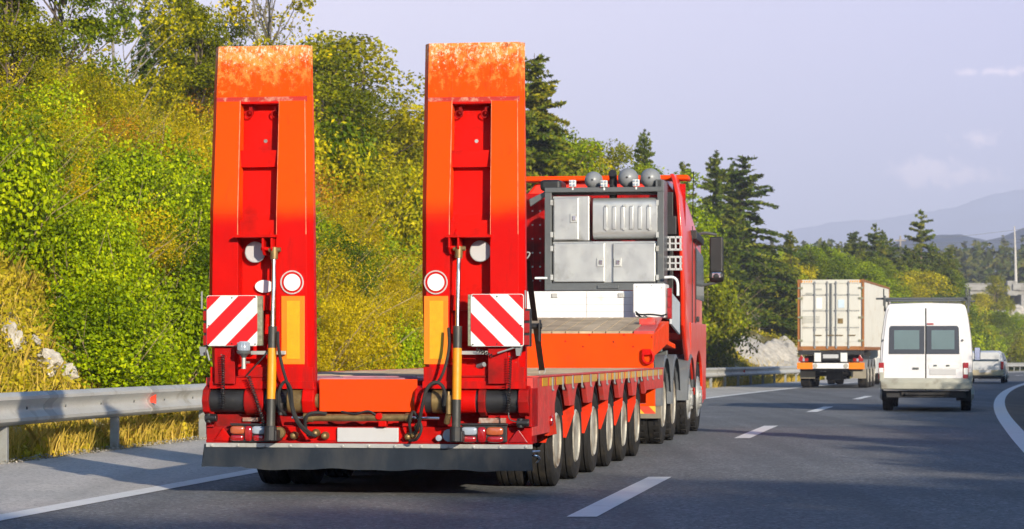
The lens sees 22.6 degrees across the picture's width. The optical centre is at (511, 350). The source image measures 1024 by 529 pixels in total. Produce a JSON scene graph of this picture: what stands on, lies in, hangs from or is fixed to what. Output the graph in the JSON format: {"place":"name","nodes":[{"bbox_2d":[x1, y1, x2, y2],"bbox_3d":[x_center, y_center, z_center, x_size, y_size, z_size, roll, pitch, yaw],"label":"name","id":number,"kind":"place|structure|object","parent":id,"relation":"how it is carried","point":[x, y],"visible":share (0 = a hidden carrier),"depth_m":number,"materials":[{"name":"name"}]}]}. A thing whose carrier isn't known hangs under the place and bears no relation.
{"place":"outdoors","nodes":[
{"label":"outdoors","id":0,"kind":"place"},
{"bbox_2d":[0,381,799,464],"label":"gravel","id":1,"kind":"structure","parent":0,"point":[125,447],"depth_m":30.91,"materials":[{"name":"gravel"}]},
{"bbox_2d":[0,372,1023,528],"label":"road","id":2,"kind":"structure","parent":0,"point":[846,460],"depth_m":22.24,"materials":[{"name":"grey asphalt"}]},
{"bbox_2d":[199,42,668,485],"bbox_3d":[-0.213,-0.683,27.151,2.838,3.766,12.900,0,0,9],"label":"loader trailer","id":3,"kind":"object","parent":2,"relation":"on","point":[479,392],"visible":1,"depth_m":21.16,"materials":[{"name":"red metal"}]},
{"bbox_2d":[527,252,545,372],"bbox_3d":[0.174,-0.288,22.415,0.128,1.047,2.801,0,0,4],"label":"lashing strap","id":4,"kind":"object","parent":3,"relation":"hanging from","point":[536,327],"visible":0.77,"depth_m":22.88,"materials":[{"name":"fabric"}]},
{"bbox_2d":[0,372,1012,520],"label":"edge line","id":5,"kind":"object","parent":2,"relation":"on","point":[16,514],"visible":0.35,"depth_m":21.23,"materials":[{"name":"white paint"}]},
{"bbox_2d":[0,371,1023,513],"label":"hard shoulder","id":6,"kind":"object","parent":2,"relation":"attached to","point":[26,485],"visible":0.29,"depth_m":25.36},
{"bbox_2d":[526,168,723,443],"bbox_3d":[1.189,-0.747,36.119,3.190,3.907,7.248,0,0,9],"label":"tractor unit","id":7,"kind":"object","parent":2,"relation":"on","point":[627,242],"visible":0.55,"depth_m":34.94,"materials":[{"name":"metal"}]},
{"bbox_2d":[567,375,1017,516],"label":"lane marking","id":8,"kind":"object","parent":2,"relation":"on","point":[602,506],"visible":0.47,"depth_m":21.37,"materials":[{"name":"white paint"}]},
{"bbox_2d":[797,350,879,387],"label":"container trailer","id":9,"kind":"object","parent":2,"relation":"on","point":[813,366],"visible":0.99,"depth_m":94.39,"materials":[{"name":"white paint"}]},
{"bbox_2d":[797,279,889,349],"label":"shipping container","id":10,"kind":"object","parent":9,"relation":"on","point":[829,316],"visible":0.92,"depth_m":93.99,"materials":[{"name":"white metal"}]},
{"bbox_2d":[798,281,833,348],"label":"door","id":11,"kind":"structure","parent":10,"relation":"in","point":[814,334],"depth_m":94.03,"materials":[{"name":"beige paint"}]},
{"bbox_2d":[832,281,863,348],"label":"door","id":12,"kind":"structure","parent":10,"relation":"in","point":[848,333],"depth_m":93.78,"materials":[{"name":"beige paint"}]},
{"bbox_2d":[876,288,979,410],"bbox_3d":[8.873,-0.009,54.369,2.120,2.500,5.367,0,0,10],"label":"panel van","id":13,"kind":"object","parent":2,"relation":"on","point":[926,350],"visible":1,"depth_m":51.86,"materials":[{"name":"white metal"}]},
{"bbox_2d":[972,351,1009,382],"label":"estate car","id":14,"kind":"object","parent":2,"relation":"on","point":[991,365],"visible":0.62,"depth_m":112.64,"materials":[{"name":"silver metal"}]},
{"bbox_2d":[994,383,1023,451],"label":"edge line","id":15,"kind":"object","parent":2,"relation":"on","point":[1012,428],"visible":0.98,"depth_m":44.15,"materials":[{"name":"white paint"}]},
{"bbox_2d":[0,167,1023,462],"bbox_3d":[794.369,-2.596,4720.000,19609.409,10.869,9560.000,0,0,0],"label":"terrain","id":16,"kind":"structure","parent":0,"point":[764,339],"depth_m":35.58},
{"bbox_2d":[0,0,66,127],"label":"broadleaf tree","id":17,"kind":"object","parent":16,"relation":"on","point":[41,41],"visible":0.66,"depth_m":44.95,"materials":[{"name":"green plant"}]},
{"bbox_2d":[0,48,80,104],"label":"shrub","id":18,"kind":"object","parent":16,"relation":"on","point":[21,67],"visible":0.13,"depth_m":45.99,"materials":[{"name":"green plant"}]},
{"bbox_2d":[0,86,89,214],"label":"shrub","id":19,"kind":"object","parent":16,"relation":"on","point":[64,161],"visible":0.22,"depth_m":39.35,"materials":[{"name":"green plant"}]},
{"bbox_2d":[34,348,63,376],"bbox_3d":[-6.170,0.217,33.832,0.462,0.401,0.604,15,-24,-18],"label":"rock","id":20,"kind":"object","parent":16,"relation":"on","point":[54,361],"visible":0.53,"depth_m":33.70,"materials":[{"name":"stone"}]},
{"bbox_2d":[0,77,101,173],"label":"shrub","id":21,"kind":"object","parent":16,"relation":"on","point":[42,113],"visible":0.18,"depth_m":41.29,"materials":[{"name":"green plant"}]},
{"bbox_2d":[1,186,101,283],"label":"shrub","id":22,"kind":"object","parent":16,"relation":"on","point":[32,258],"visible":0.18,"depth_m":37.73,"materials":[{"name":"green plant"}]},
{"bbox_2d":[0,104,108,282],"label":"shrub","id":23,"kind":"object","parent":16,"relation":"on","point":[20,181],"visible":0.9,"depth_m":36.63,"materials":[{"name":"green plant"}]},
{"bbox_2d":[10,106,105,179],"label":"shrub","id":24,"kind":"object","parent":16,"relation":"on","point":[71,123],"visible":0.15,"depth_m":42.95,"materials":[{"name":"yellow plant"}]},
{"bbox_2d":[0,69,121,184],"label":"shrub","id":25,"kind":"object","parent":16,"relation":"on","point":[56,96],"visible":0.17,"depth_m":43.91,"materials":[{"name":"green plant"}]},
{"bbox_2d":[7,80,125,181],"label":"shrub","id":26,"kind":"object","parent":16,"relation":"on","point":[41,87],"visible":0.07,"depth_m":45.01,"materials":[{"name":"green plant"}]},
{"bbox_2d":[0,0,139,102],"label":"broadleaf tree","id":27,"kind":"object","parent":16,"relation":"on","point":[91,27],"visible":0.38,"depth_m":51.83,"materials":[{"name":"green plant"}]},
{"bbox_2d":[34,128,109,220],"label":"shrub","id":28,"kind":"object","parent":16,"relation":"on","point":[78,186],"visible":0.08,"depth_m":40.56,"materials":[{"name":"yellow plant"}]},
{"bbox_2d":[12,179,177,334],"bbox_3d":[-6.181,-1.147,37.415,2.570,2.664,2.730,0,0,-35],"label":"shrub","id":29,"kind":"object","parent":16,"relation":"on","point":[100,257],"visible":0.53,"depth_m":36.94,"materials":[{"name":"green plant"}]},
{"bbox_2d":[0,182,204,460],"bbox_3d":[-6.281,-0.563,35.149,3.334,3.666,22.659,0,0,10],"label":"tall dry grass","id":30,"kind":"structure","parent":16,"relation":"on","point":[22,271],"depth_m":34.83,"materials":[{"name":"yellow plant"}]},
{"bbox_2d":[48,59,158,147],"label":"shrub","id":31,"kind":"object","parent":16,"relation":"on","point":[132,109],"visible":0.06,"depth_m":49.09,"materials":[{"name":"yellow plant"}]},
{"bbox_2d":[43,49,172,151],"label":"shrub","id":32,"kind":"object","parent":16,"relation":"on","point":[102,97],"visible":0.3,"depth_m":47.84,"materials":[{"name":"green plant"}]},
{"bbox_2d":[39,185,183,298],"bbox_3d":[-6.404,-1.537,39.741,2.744,2.300,2.584,0,0,-3],"label":"shrub","id":33,"kind":"object","parent":16,"relation":"on","point":[131,224],"visible":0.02,"depth_m":39.61,"materials":[{"name":"green plant"}]},
{"bbox_2d":[65,95,157,164],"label":"shrub","id":34,"kind":"object","parent":16,"relation":"on","point":[120,121],"visible":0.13,"depth_m":46.98,"materials":[{"name":"green plant"}]},
{"bbox_2d":[24,289,206,416],"bbox_3d":[-5.761,0.114,34.958,2.836,1.943,2.891,0,0,18],"label":"shrub","id":35,"kind":"object","parent":16,"relation":"on","point":[126,369],"visible":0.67,"depth_m":34.74,"materials":[{"name":"green plant"}]},
{"bbox_2d":[40,251,194,386],"bbox_3d":[-5.466,-0.205,36.100,2.506,2.384,2.458,0,0,25],"label":"shrub","id":36,"kind":"object","parent":16,"relation":"on","point":[72,287],"visible":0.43,"depth_m":35.74,"materials":[{"name":"green plant"}]},
{"bbox_2d":[49,0,207,107],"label":"broadleaf tree","id":37,"kind":"object","parent":16,"relation":"on","point":[169,42],"visible":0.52,"depth_m":58.11,"materials":[{"name":"green plant"}]},
{"bbox_2d":[71,134,204,255],"bbox_3d":[-6.307,-2.454,42.696,2.511,2.236,2.463,0,0,-36],"label":"shrub","id":38,"kind":"object","parent":16,"relation":"on","point":[167,196],"visible":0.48,"depth_m":42.10,"materials":[{"name":"green plant"}]},
{"bbox_2d":[76,189,200,286],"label":"shrub","id":39,"kind":"object","parent":16,"relation":"on","point":[167,247],"visible":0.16,"depth_m":40.69,"materials":[{"name":"green plant"}]},
{"bbox_2d":[81,103,201,192],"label":"shrub","id":40,"kind":"object","parent":16,"relation":"on","point":[122,138],"visible":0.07,"depth_m":46.64,"materials":[{"name":"green plant"}]},
{"bbox_2d":[128,0,167,120],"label":"spruce tree","id":41,"kind":"object","parent":16,"relation":"on","point":[146,66],"visible":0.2,"depth_m":61.92,"materials":[{"name":"green plant"}]},
{"bbox_2d":[92,120,210,252],"bbox_3d":[-6.791,-2.585,45.587,3.149,3.087,3.089,0,0,-11],"label":"shrub","id":42,"kind":"object","parent":16,"relation":"on","point":[182,161],"visible":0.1,"depth_m":45.75,"materials":[{"name":"green plant"}]},
{"bbox_2d":[95,100,212,187],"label":"shrub","id":43,"kind":"object","parent":16,"relation":"on","point":[188,142],"visible":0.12,"depth_m":48.93,"materials":[{"name":"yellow plant"}]},
{"bbox_2d":[102,155,208,245],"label":"shrub","id":44,"kind":"object","parent":16,"relation":"on","point":[185,212],"visible":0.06,"depth_m":44.22,"materials":[{"name":"green plant"}]},
{"bbox_2d":[110,98,210,168],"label":"shrub","id":45,"kind":"object","parent":16,"relation":"on","point":[186,130],"visible":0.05,"depth_m":50.20,"materials":[{"name":"yellow plant"}]},
{"bbox_2d":[133,215,209,320],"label":"shrub","id":46,"kind":"object","parent":16,"relation":"on","point":[193,264],"visible":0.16,"depth_m":40.91,"materials":[{"name":"green plant"}]},
{"bbox_2d":[141,0,212,105],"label":"broadleaf tree","id":47,"kind":"object","parent":16,"relation":"on","point":[178,3],"visible":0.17,"depth_m":63.66,"materials":[{"name":"green plant"}]},
{"bbox_2d":[141,70,213,137],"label":"shrub","id":48,"kind":"object","parent":16,"relation":"on","point":[172,104],"visible":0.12,"depth_m":60.27,"materials":[{"name":"green plant"}]},
{"bbox_2d":[143,261,212,384],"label":"shrub","id":49,"kind":"object","parent":16,"relation":"on","point":[191,320],"visible":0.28,"depth_m":38.28,"materials":[{"name":"green plant"}]},
{"bbox_2d":[151,72,213,129],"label":"shrub","id":50,"kind":"object","parent":16,"relation":"on","point":[199,103],"visible":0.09,"depth_m":61.85,"materials":[{"name":"green plant"}]},
{"bbox_2d":[154,163,211,257],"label":"shrub","id":51,"kind":"object","parent":16,"relation":"on","point":[206,195],"visible":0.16,"depth_m":44.61,"materials":[{"name":"green plant"}]},
{"bbox_2d":[157,2,229,139],"bbox_3d":[-7.534,-6.206,62.062,2.173,4.410,1.985,0,0,7],"label":"broadleaf tree","id":52,"kind":"object","parent":16,"relation":"on","point":[202,44],"visible":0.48,"depth_m":61.74,"materials":[{"name":"green plant"}]},
{"bbox_2d":[191,13,275,58],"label":"broadleaf tree","id":53,"kind":"object","parent":16,"relation":"on","point":[237,32],"visible":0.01,"depth_m":69.75,"materials":[{"name":"green plant"}]},
{"bbox_2d":[150,259,320,383],"bbox_3d":[-5.048,-0.127,40.511,3.286,2.715,3.223,0,0,24],"label":"shrub","id":54,"kind":"object","parent":16,"relation":"on","point":[201,278],"visible":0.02,"depth_m":39.95,"materials":[{"name":"green plant"}]},
{"bbox_2d":[193,0,336,65],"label":"broadleaf tree","id":55,"kind":"object","parent":16,"relation":"on","point":[234,10],"visible":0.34,"depth_m":65.98,"materials":[{"name":"green plant"}]},
{"bbox_2d":[212,81,371,212],"bbox_3d":[-5.740,-4.556,62.502,4.921,4.214,4.158,0,0,-36],"label":"shrub","id":56,"kind":"object","parent":16,"relation":"on","point":[320,149],"visible":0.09,"depth_m":62.41,"materials":[{"name":"yellow plant"}]},
{"bbox_2d":[316,229,361,328],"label":"shrub","id":57,"kind":"object","parent":16,"relation":"on","point":[330,265],"visible":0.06,"depth_m":50.10,"materials":[{"name":"yellow plant"}]},
{"bbox_2d":[293,41,397,181],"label":"broadleaf tree","id":58,"kind":"object","parent":16,"relation":"on","point":[344,95],"visible":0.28,"depth_m":67.50,"materials":[{"name":"green plant"}]},
{"bbox_2d":[315,163,375,239],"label":"shrub","id":59,"kind":"object","parent":16,"relation":"on","point":[319,186],"visible":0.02,"depth_m":60.22,"materials":[{"name":"green plant"}]},
{"bbox_2d":[316,209,379,288],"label":"shrub","id":60,"kind":"object","parent":16,"relation":"on","point":[328,244],"visible":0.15,"depth_m":53.59,"materials":[{"name":"green plant"}]},
{"bbox_2d":[317,299,383,371],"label":"shrub","id":61,"kind":"object","parent":16,"relation":"on","point":[367,367],"visible":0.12,"depth_m":48.26,"materials":[{"name":"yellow plant"}]},
{"bbox_2d":[314,101,390,220],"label":"shrub","id":62,"kind":"object","parent":16,"relation":"on","point":[340,139],"visible":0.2,"depth_m":63.32,"materials":[{"name":"green plant"}]},
{"bbox_2d":[317,334,388,371],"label":"shrub","id":63,"kind":"object","parent":16,"relation":"on","point":[324,368],"visible":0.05,"depth_m":45.75,"materials":[{"name":"yellow plant"}]},
{"bbox_2d":[317,254,389,335],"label":"shrub","id":64,"kind":"object","parent":16,"relation":"on","point":[365,279],"visible":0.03,"depth_m":51.78,"materials":[{"name":"green plant"}]},
{"bbox_2d":[317,271,392,371],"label":"shrub","id":65,"kind":"object","parent":16,"relation":"on","point":[352,353],"visible":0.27,"depth_m":47.17,"materials":[{"name":"yellow plant"}]},
{"bbox_2d":[315,173,401,266],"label":"shrub","id":66,"kind":"object","parent":16,"relation":"on","point":[372,230],"visible":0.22,"depth_m":57.37,"materials":[{"name":"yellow plant"}]},
{"bbox_2d":[325,237,396,299],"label":"shrub","id":67,"kind":"object","parent":16,"relation":"on","point":[378,263],"visible":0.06,"depth_m":54.44,"materials":[{"name":"green plant"}]},
{"bbox_2d":[299,29,424,187],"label":"broadleaf tree","id":68,"kind":"object","parent":16,"relation":"on","point":[353,48],"visible":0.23,"depth_m":73.53,"materials":[{"name":"green plant"}]},
{"bbox_2d":[315,137,415,262],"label":"shrub","id":69,"kind":"object","parent":16,"relation":"on","point":[380,186],"visible":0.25,"depth_m":62.31,"materials":[{"name":"green plant"}]},
{"bbox_2d":[322,213,409,310],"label":"shrub","id":70,"kind":"object","parent":16,"relation":"on","point":[356,239],"visible":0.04,"depth_m":56.05,"materials":[{"name":"green plant"}]},
{"bbox_2d":[317,280,417,370],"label":"shrub","id":71,"kind":"object","parent":16,"relation":"on","point":[391,348],"visible":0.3,"depth_m":49.20,"materials":[{"name":"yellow plant"}]},
{"bbox_2d":[316,237,421,350],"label":"shrub","id":72,"kind":"object","parent":16,"relation":"on","point":[345,279],"visible":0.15,"depth_m":50.24,"materials":[{"name":"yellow plant"}]},
{"bbox_2d":[337,141,422,272],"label":"shrub","id":73,"kind":"object","parent":16,"relation":"on","point":[412,223],"visible":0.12,"depth_m":63.85,"materials":[{"name":"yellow plant"}]},
{"bbox_2d":[340,212,421,306],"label":"shrub","id":74,"kind":"object","parent":16,"relation":"on","point":[390,248],"visible":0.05,"depth_m":60.41,"materials":[{"name":"yellow plant"}]},
{"bbox_2d":[353,278,423,366],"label":"shrub","id":75,"kind":"object","parent":16,"relation":"on","point":[392,310],"visible":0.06,"depth_m":52.82,"materials":[{"name":"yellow plant"}]},
{"bbox_2d":[354,83,423,173],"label":"broadleaf tree","id":76,"kind":"object","parent":16,"relation":"on","point":[396,133],"visible":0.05,"depth_m":81.70,"materials":[{"name":"green plant"}]},
{"bbox_2d":[356,310,423,369],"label":"shrub","id":77,"kind":"object","parent":16,"relation":"on","point":[408,344],"visible":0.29,"depth_m":51.74,"materials":[{"name":"green plant"}]},
{"bbox_2d":[362,238,421,314],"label":"shrub","id":78,"kind":"object","parent":16,"relation":"on","point":[394,278],"visible":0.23,"depth_m":57.16,"materials":[{"name":"yellow plant"}]},
{"bbox_2d":[359,281,424,367],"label":"shrub","id":79,"kind":"object","parent":16,"relation":"on","point":[422,334],"visible":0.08,"depth_m":53.63,"materials":[{"name":"yellow plant"}]},
{"bbox_2d":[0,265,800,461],"bbox_3d":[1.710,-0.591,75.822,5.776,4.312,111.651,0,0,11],"label":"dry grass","id":80,"kind":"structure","parent":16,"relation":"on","point":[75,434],"depth_m":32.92,"materials":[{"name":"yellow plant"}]},
{"bbox_2d":[0,363,1023,463],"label":"guard rail","id":81,"kind":"object","parent":16,"relation":"on","point":[35,407],"visible":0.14,"depth_m":31.17,"materials":[{"name":"metal"}]},
{"bbox_2d":[525,53,583,193],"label":"spruce tree","id":82,"kind":"object","parent":16,"relation":"on","point":[543,147],"visible":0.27,"depth_m":91.56,"materials":[{"name":"green plant"}]},
{"bbox_2d":[553,131,610,175],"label":"broadleaf tree","id":83,"kind":"object","parent":16,"relation":"on","point":[580,149],"visible":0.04,"depth_m":95.59,"materials":[{"name":"green plant"}]},
{"bbox_2d":[319,308,850,385],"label":"bank weeds","id":84,"kind":"object","parent":16,"relation":"on","point":[756,330],"visible":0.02,"depth_m":116.31,"materials":[{"name":"green plant"}]},
{"bbox_2d":[569,138,621,175],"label":"broadleaf tree","id":85,"kind":"object","parent":16,"relation":"on","point":[600,158],"visible":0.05,"depth_m":97.72,"materials":[{"name":"green plant"}]},
{"bbox_2d":[588,138,647,175],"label":"broadleaf tree","id":86,"kind":"object","parent":16,"relation":"on","point":[622,151],"visible":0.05,"depth_m":99.53,"materials":[{"name":"green plant"}]},
{"bbox_2d":[633,129,655,169],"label":"spruce tree","id":87,"kind":"object","parent":16,"relation":"on","point":[644,149],"visible":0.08,"depth_m":111.89,"materials":[{"name":"green plant"}]},
{"bbox_2d":[618,162,727,277],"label":"broadleaf tree","id":88,"kind":"object","parent":16,"relation":"on","point":[699,215],"visible":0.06,"depth_m":109.28,"materials":[{"name":"green plant"}]},
{"bbox_2d":[696,150,761,328],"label":"spruce tree","id":89,"kind":"object","parent":16,"relation":"on","point":[718,205],"visible":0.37,"depth_m":140.13,"materials":[{"name":"green plant"}]},
{"bbox_2d":[702,268,765,367],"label":"shrub","id":90,"kind":"object","parent":16,"relation":"on","point":[714,353],"visible":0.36,"depth_m":105.01,"materials":[{"name":"green plant"}]},
{"bbox_2d":[697,155,796,334],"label":"spruce tree","id":91,"kind":"object","parent":16,"relation":"on","point":[768,286],"visible":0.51,"depth_m":147.72,"materials":[{"name":"green plant"}]},
{"bbox_2d":[734,336,799,374],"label":"rock outcrop","id":92,"kind":"object","parent":16,"relation":"on","point":[774,352],"visible":0.38,"depth_m":127.08,"materials":[{"name":"stone"}]},
{"bbox_2d":[767,230,801,340],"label":"spruce tree","id":93,"kind":"object","parent":16,"relation":"on","point":[789,334],"visible":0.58,"depth_m":149.84,"materials":[{"name":"green plant"}]},
{"bbox_2d":[799,254,873,293],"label":"broadleaf tree","id":94,"kind":"object","parent":16,"relation":"on","point":[824,273],"visible":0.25,"depth_m":168.69,"materials":[{"name":"green plant"}]},
{"bbox_2d":[838,261,902,302],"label":"broadleaf tree","id":95,"kind":"object","parent":16,"relation":"on","point":[872,272],"visible":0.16,"depth_m":178.67,"materials":[{"name":"green plant"}]},
{"bbox_2d":[864,224,892,265],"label":"spruce tree","id":96,"kind":"object","parent":16,"relation":"on","point":[877,245],"visible":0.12,"depth_m":199.78,"materials":[{"name":"green plant"}]},
{"bbox_2d":[846,255,915,297],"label":"broadleaf tree","id":97,"kind":"object","parent":16,"relation":"on","point":[885,264],"visible":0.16,"depth_m":186.95,"materials":[{"name":"green plant"}]},
{"bbox_2d":[766,235,1023,309],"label":"distant wood","id":98,"kind":"object","parent":16,"relation":"on","point":[979,264],"visible":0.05,"depth_m":413.92,"materials":[{"name":"green plant"}]},
{"bbox_2d":[900,209,949,296],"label":"spruce tree","id":99,"kind":"object","parent":16,"relation":"on","point":[924,264],"visible":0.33,"depth_m":209.74,"materials":[{"name":"green plant"}]},
{"bbox_2d":[904,269,972,325],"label":"broadleaf tree","id":100,"kind":"object","parent":16,"relation":"on","point":[930,279],"visible":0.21,"depth_m":202.74,"materials":[{"name":"green plant"}]},
{"bbox_2d":[964,281,1023,306],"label":"flyover","id":101,"kind":"object","parent":16,"relation":"on","point":[1017,296],"visible":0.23,"depth_m":329.70,"materials":[{"name":"concrete"}]},
{"bbox_2d":[981,275,1016,315],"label":"broadleaf tree","id":102,"kind":"object","parent":16,"relation":"on","point":[1000,302],"visible":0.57,"depth_m":274.43,"materials":[{"name":"green plant"}]},
{"bbox_2d":[982,310,1017,347],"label":"broadleaf tree","id":103,"kind":"object","parent":16,"relation":"on","point":[1002,317],"visible":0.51,"depth_m":235.24,"materials":[{"name":"green plant"}]},
{"bbox_2d":[1006,323,1023,362],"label":"shrub","id":104,"kind":"object","parent":16,"relation":"on","point":[1017,346],"visible":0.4,"depth_m":242.88,"materials":[{"name":"green plant"}]},
{"bbox_2d":[2,0,1023,248],"label":"sky","id":105,"kind":"structure","parent":0,"point":[849,110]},
{"bbox_2d":[754,190,1023,254],"bbox_3d":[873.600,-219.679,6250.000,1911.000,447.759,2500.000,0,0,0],"label":"mountains","id":106,"kind":"structure","parent":0,"point":[997,213],"depth_m":6366.82,"materials":[{"name":"blue"}]},
{"bbox_2d":[889,228,1023,271],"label":"hills","id":107,"kind":"structure","parent":0,"point":[945,240],"depth_m":1684.32,"materials":[{"name":"green plant"}]},
{"bbox_2d":[1005,385,1023,430],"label":"shoulder","id":108,"kind":"object","parent":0,"point":[1014,402],"visible":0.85,"depth_m":58.77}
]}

